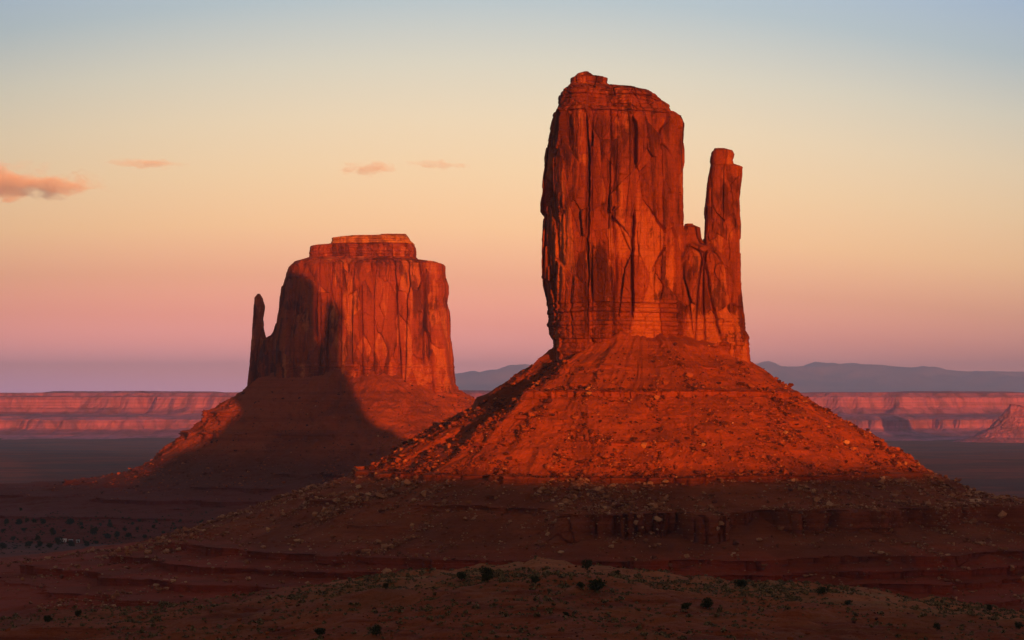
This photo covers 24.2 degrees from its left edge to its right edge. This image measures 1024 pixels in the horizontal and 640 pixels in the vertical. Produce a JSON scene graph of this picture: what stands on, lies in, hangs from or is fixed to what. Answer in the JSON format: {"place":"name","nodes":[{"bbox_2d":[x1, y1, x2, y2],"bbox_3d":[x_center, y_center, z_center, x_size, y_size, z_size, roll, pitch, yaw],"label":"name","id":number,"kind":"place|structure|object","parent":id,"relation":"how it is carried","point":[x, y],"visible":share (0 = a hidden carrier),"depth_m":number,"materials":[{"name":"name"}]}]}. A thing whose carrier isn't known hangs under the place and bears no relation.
{"place":"outdoors","nodes":[
{"label":"outdoors","id":0,"kind":"place"},
{"bbox_2d":[0,438,1023,639],"bbox_3d":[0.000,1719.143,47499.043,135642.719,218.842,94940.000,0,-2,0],"label":"desert floor","id":1,"kind":"structure","parent":0,"point":[995,468],"depth_m":561.67,"materials":[{"name":"soil"}]},
{"bbox_2d":[0,542,6,548],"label":"juniper bush","id":2,"kind":"object","parent":1,"relation":"on","point":[2,545],"visible":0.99,"depth_m":2228.22,"materials":[{"name":"green plant"}]},
{"bbox_2d":[25,541,32,546],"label":"juniper bush","id":3,"kind":"object","parent":1,"relation":"on","point":[28,544],"visible":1,"depth_m":2276.07,"materials":[{"name":"green plant"}]},
{"bbox_2d":[37,540,42,546],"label":"juniper bush","id":4,"kind":"object","parent":1,"relation":"on","point":[39,543],"visible":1,"depth_m":2262.73,"materials":[{"name":"green plant"}]},
{"bbox_2d":[44,615,52,621],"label":"juniper bush","id":5,"kind":"object","parent":1,"relation":"on","point":[47,618],"visible":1,"depth_m":599.64,"materials":[{"name":"green plant"}]},
{"bbox_2d":[54,536,62,545],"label":"juniper bush","id":6,"kind":"object","parent":1,"relation":"on","point":[58,540],"visible":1,"depth_m":2291.04,"materials":[{"name":"green plant"}]},
{"bbox_2d":[67,541,74,546],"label":"juniper bush","id":7,"kind":"object","parent":1,"relation":"on","point":[71,543],"visible":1,"depth_m":2275.40,"materials":[{"name":"green plant"}]},
{"bbox_2d":[0,508,212,553],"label":"scrub","id":8,"kind":"object","parent":1,"relation":"on","point":[40,531],"visible":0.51,"depth_m":2413.24,"materials":[{"name":"green plant"}]},
{"bbox_2d":[0,234,474,543],"bbox_3d":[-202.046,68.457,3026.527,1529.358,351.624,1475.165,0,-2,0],"label":"sandstone butte","id":9,"kind":"object","parent":1,"relation":"on","point":[356,308],"visible":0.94,"depth_m":2897.51,"materials":[{"name":"red stone"}]},
{"bbox_2d":[15,518,22,524],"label":"juniper bush","id":10,"kind":"object","parent":9,"relation":"on","point":[19,521],"visible":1,"depth_m":2465.04,"materials":[{"name":"green plant"}]},
{"bbox_2d":[49,529,55,535],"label":"juniper bush","id":11,"kind":"object","parent":9,"relation":"on","point":[53,532],"visible":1,"depth_m":2379.91,"materials":[{"name":"green plant"}]},
{"bbox_2d":[65,518,74,524],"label":"juniper bush","id":12,"kind":"object","parent":9,"relation":"on","point":[70,521],"visible":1,"depth_m":2450.26,"materials":[{"name":"green plant"}]},
{"bbox_2d":[90,527,97,534],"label":"juniper bush","id":13,"kind":"object","parent":9,"relation":"on","point":[94,531],"visible":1,"depth_m":2377.28,"materials":[{"name":"green plant"}]},
{"bbox_2d":[103,533,110,538],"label":"juniper bush","id":14,"kind":"object","parent":9,"relation":"on","point":[107,535],"visible":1,"depth_m":2351.65,"materials":[{"name":"green plant"}]},
{"bbox_2d":[6,375,473,500],"bbox_3d":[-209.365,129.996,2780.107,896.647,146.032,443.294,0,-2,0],"label":"scree","id":15,"kind":"structure","parent":9,"relation":"on","point":[259,465],"depth_m":2819.41,"materials":[{"name":"red stone"}]},
{"bbox_2d":[313,628,325,634],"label":"juniper bush","id":16,"kind":"object","parent":1,"relation":"on","point":[319,631],"visible":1,"depth_m":496.80,"materials":[{"name":"green plant"}]},
{"bbox_2d":[372,625,381,635],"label":"juniper bush","id":17,"kind":"object","parent":1,"relation":"on","point":[376,629],"visible":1,"depth_m":494.75,"materials":[{"name":"green plant"}]},
{"bbox_2d":[457,571,467,579],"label":"juniper bush","id":18,"kind":"object","parent":1,"relation":"on","point":[460,576],"visible":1,"depth_m":580.97,"materials":[{"name":"green plant"}]},
{"bbox_2d":[463,632,471,636],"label":"scrub tuft","id":19,"kind":"object","parent":1,"relation":"on","point":[467,634],"visible":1,"depth_m":485.17,"materials":[{"name":"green plant"}]},
{"bbox_2d":[479,566,493,582],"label":"juniper bush","id":20,"kind":"object","parent":1,"relation":"on","point":[487,576],"visible":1,"depth_m":566.18,"materials":[{"name":"green plant"}]},
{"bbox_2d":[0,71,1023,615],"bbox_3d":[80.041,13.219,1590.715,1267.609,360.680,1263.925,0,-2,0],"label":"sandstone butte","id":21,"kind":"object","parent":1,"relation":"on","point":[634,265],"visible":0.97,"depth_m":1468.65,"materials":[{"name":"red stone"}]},
{"bbox_2d":[368,465,376,470],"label":"boulder","id":22,"kind":"object","parent":21,"relation":"on","point":[371,467],"visible":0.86,"depth_m":1556.17,"materials":[{"name":"red stone"}]},
{"bbox_2d":[382,568,391,573],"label":"boulder","id":23,"kind":"object","parent":21,"relation":"on","point":[386,570],"visible":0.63,"depth_m":1301.11,"materials":[{"name":"beige stone"}]},
{"bbox_2d":[404,479,411,484],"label":"boulder","id":24,"kind":"object","parent":21,"relation":"on","point":[407,482],"visible":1,"depth_m":1475.79,"materials":[{"name":"beige stone"}]},
{"bbox_2d":[427,451,435,456],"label":"boulder","id":25,"kind":"object","parent":21,"relation":"on","point":[431,454],"visible":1,"depth_m":1518.75,"materials":[{"name":"red stone"}]},
{"bbox_2d":[485,493,493,498],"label":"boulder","id":26,"kind":"object","parent":21,"relation":"on","point":[488,496],"visible":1,"depth_m":1412.94,"materials":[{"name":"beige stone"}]},
{"bbox_2d":[0,469,1023,609],"bbox_3d":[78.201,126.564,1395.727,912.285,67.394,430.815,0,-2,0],"label":"scree","id":27,"kind":"structure","parent":21,"relation":"on","point":[566,501],"depth_m":1413.35,"materials":[{"name":"beige stone"}]},
{"bbox_2d":[544,398,552,403],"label":"boulder","id":28,"kind":"object","parent":21,"relation":"on","point":[548,400],"visible":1,"depth_m":1492.57,"materials":[{"name":"red stone"}]},
{"bbox_2d":[594,473,603,476],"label":"boulder","id":29,"kind":"object","parent":21,"relation":"on","point":[598,474],"visible":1,"depth_m":1425.67,"materials":[{"name":"red stone"}]},
{"bbox_2d":[352,342,927,479],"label":"scree","id":30,"kind":"structure","parent":21,"relation":"on","point":[534,385],"depth_m":1493.17,"materials":[{"name":"red stone"}]},
{"bbox_2d":[654,516,661,521],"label":"boulder","id":31,"kind":"object","parent":21,"relation":"on","point":[657,518],"visible":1,"depth_m":1352.94,"materials":[{"name":"beige stone"}]},
{"bbox_2d":[685,373,693,377],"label":"boulder","id":32,"kind":"object","parent":21,"relation":"on","point":[689,375],"visible":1,"depth_m":1518.54,"materials":[{"name":"red stone"}]},
{"bbox_2d":[710,343,718,347],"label":"boulder","id":33,"kind":"object","parent":21,"relation":"on","point":[714,345],"visible":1,"depth_m":1563.40,"materials":[{"name":"red stone"}]},
{"bbox_2d":[998,510,1006,518],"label":"boulder","id":34,"kind":"object","parent":21,"relation":"on","point":[1002,514],"visible":1,"depth_m":1452.62,"materials":[{"name":"beige stone"}]},
{"bbox_2d":[0,555,1023,639],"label":"scrub","id":35,"kind":"object","parent":1,"relation":"on","point":[612,590],"visible":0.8,"depth_m":579.96,"materials":[{"name":"green plant"}]},
{"bbox_2d":[0,390,1023,440],"bbox_3d":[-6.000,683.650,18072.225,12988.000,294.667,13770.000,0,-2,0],"label":"mesa","id":36,"kind":"structure","parent":1,"relation":"on","point":[921,415],"depth_m":15094.36,"materials":[{"name":"red stone"}]},
{"bbox_2d":[4,562,1022,639],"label":"desert shrubs","id":37,"kind":"object","parent":1,"relation":"on","point":[638,600],"visible":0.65,"depth_m":554.93,"materials":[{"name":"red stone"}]},
{"bbox_2d":[531,576,540,583],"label":"juniper bush","id":38,"kind":"object","parent":1,"relation":"on","point":[535,580],"visible":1,"depth_m":565.00,"materials":[{"name":"green plant"}]},
{"bbox_2d":[576,581,584,586],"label":"juniper bush","id":39,"kind":"object","parent":1,"relation":"on","point":[580,584],"visible":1,"depth_m":544.38,"materials":[{"name":"green plant"}]},
{"bbox_2d":[581,559,592,569],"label":"juniper bush","id":40,"kind":"object","parent":1,"relation":"on","point":[586,563],"visible":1,"depth_m":611.24,"materials":[{"name":"green plant"}]},
{"bbox_2d":[589,579,606,591],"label":"juniper bush","id":41,"kind":"object","parent":1,"relation":"on","point":[598,585],"visible":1,"depth_m":542.68,"materials":[{"name":"green plant"}]},
{"bbox_2d":[681,602,691,609],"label":"juniper bush","id":42,"kind":"object","parent":1,"relation":"on","point":[685,605],"visible":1,"depth_m":537.93,"materials":[{"name":"green plant"}]},
{"bbox_2d":[700,597,712,607],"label":"juniper bush","id":43,"kind":"object","parent":1,"relation":"on","point":[706,603],"visible":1,"depth_m":543.40,"materials":[{"name":"green plant"}]},
{"bbox_2d":[734,579,746,586],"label":"juniper bush","id":44,"kind":"object","parent":1,"relation":"on","point":[740,583],"visible":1,"depth_m":599.01,"materials":[{"name":"green plant"}]},
{"bbox_2d":[816,587,828,593],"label":"juniper bush","id":45,"kind":"object","parent":1,"relation":"on","point":[821,590],"visible":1,"depth_m":591.75,"materials":[{"name":"green plant"}]},
{"bbox_2d":[844,600,852,604],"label":"juniper bush","id":46,"kind":"object","parent":1,"relation":"on","point":[848,602],"visible":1,"depth_m":564.80,"materials":[{"name":"green plant"}]},
{"bbox_2d":[933,622,939,629],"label":"juniper bush","id":47,"kind":"object","parent":1,"relation":"on","point":[935,625],"visible":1,"depth_m":531.65,"materials":[{"name":"green plant"}]},
{"bbox_2d":[952,404,1023,442],"bbox_3d":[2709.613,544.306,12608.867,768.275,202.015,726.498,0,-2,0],"label":"sandstone butte","id":48,"kind":"object","parent":1,"relation":"on","point":[1007,426],"visible":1,"depth_m":12482.96,"materials":[{"name":"red stone"}]},
{"bbox_2d":[1015,622,1023,628],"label":"juniper bush","id":49,"kind":"object","parent":1,"relation":"on","point":[1018,625],"visible":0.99,"depth_m":568.03,"materials":[{"name":"green plant"}]},
{"bbox_2d":[0,0,1023,392],"label":"sky","id":50,"kind":"structure","parent":0,"point":[166,165],"materials":[{"name":"orange"}]},
{"bbox_2d":[455,361,1023,392],"bbox_3d":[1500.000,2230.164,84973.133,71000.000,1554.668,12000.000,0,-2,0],"label":"mountains","id":51,"kind":"structure","parent":0,"point":[830,377],"depth_m":83374.85,"materials":[{"name":"purple stone"}]}
]}

